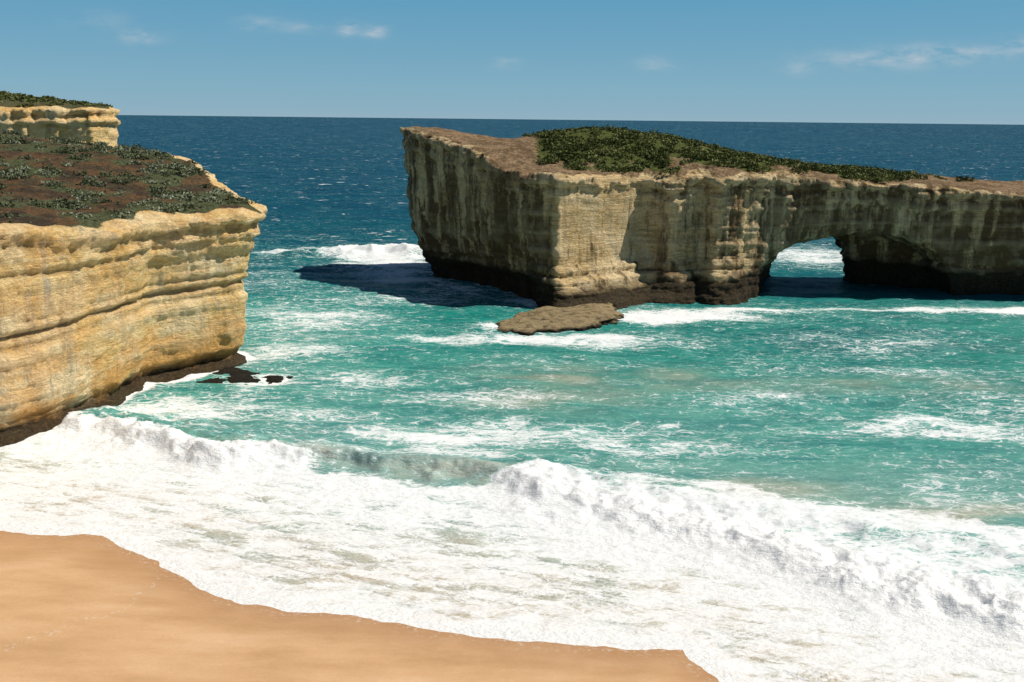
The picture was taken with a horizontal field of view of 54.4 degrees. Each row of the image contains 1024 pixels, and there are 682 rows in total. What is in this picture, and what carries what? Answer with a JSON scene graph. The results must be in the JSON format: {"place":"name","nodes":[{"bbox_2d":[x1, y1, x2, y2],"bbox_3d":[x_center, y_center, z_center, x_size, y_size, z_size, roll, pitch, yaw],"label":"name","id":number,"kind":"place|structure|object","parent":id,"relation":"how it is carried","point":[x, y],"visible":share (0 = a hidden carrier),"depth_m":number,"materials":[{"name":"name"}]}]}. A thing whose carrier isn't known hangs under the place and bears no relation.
{"place":"outdoors","nodes":[
{"label":"outdoors","id":0,"kind":"place"},
{"bbox_2d":[0,94,120,146],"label":"distant headland","id":1,"kind":"structure","parent":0,"point":[66,121],"depth_m":313.26,"materials":[{"name":"beige stone"}]},
{"bbox_2d":[0,90,112,107],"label":"coastal scrub","id":2,"kind":"object","parent":1,"relation":"on","point":[25,98],"visible":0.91,"depth_m":326.99,"materials":[{"name":"green plant"}]},
{"bbox_2d":[0,133,267,446],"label":"limestone headland","id":3,"kind":"structure","parent":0,"point":[108,310],"depth_m":141.87,"materials":[{"name":"beige stone"}]},
{"bbox_2d":[0,130,256,222],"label":"coastal scrub","id":4,"kind":"object","parent":3,"relation":"on","point":[128,152],"visible":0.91,"depth_m":164.58,"materials":[{"name":"green plant"}]},
{"bbox_2d":[0,531,718,681],"bbox_3d":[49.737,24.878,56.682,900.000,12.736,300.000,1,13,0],"label":"sandy beach","id":5,"kind":"structure","parent":0,"point":[85,608],"depth_m":76.80,"materials":[{"name":"beige sand"}]},
{"bbox_2d":[0,115,1023,681],"bbox_3d":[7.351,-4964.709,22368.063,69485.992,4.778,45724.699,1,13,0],"label":"sea water","id":6,"kind":"structure","parent":0,"point":[806,465],"depth_m":121.89,"materials":[{"name":"teal liquid"}]},
{"bbox_2d":[196,367,292,384],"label":"reef rock","id":7,"kind":"object","parent":6,"relation":"in","point":[237,375],"visible":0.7,"depth_m":155.51,"materials":[{"name":"black stone"}]},
{"bbox_2d":[496,303,623,335],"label":"rock platform","id":8,"kind":"object","parent":6,"relation":"in","point":[552,319],"visible":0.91,"depth_m":198.48,"materials":[{"name":"brown stone"}]},
{"bbox_2d":[399,126,1023,309],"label":"sea arch rock stack","id":9,"kind":"object","parent":6,"relation":"in","point":[508,215],"visible":0.87,"depth_m":228.51,"materials":[{"name":"stone"}]},
{"bbox_2d":[522,124,974,181],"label":"coastal scrub","id":10,"kind":"object","parent":9,"relation":"on","point":[742,158],"visible":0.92,"depth_m":234.24,"materials":[{"name":"green plant"}]},
{"bbox_2d":[0,0,1023,124],"label":"sky","id":11,"kind":"structure","parent":0,"point":[824,61],"materials":[{"name":"blue"}]}
]}

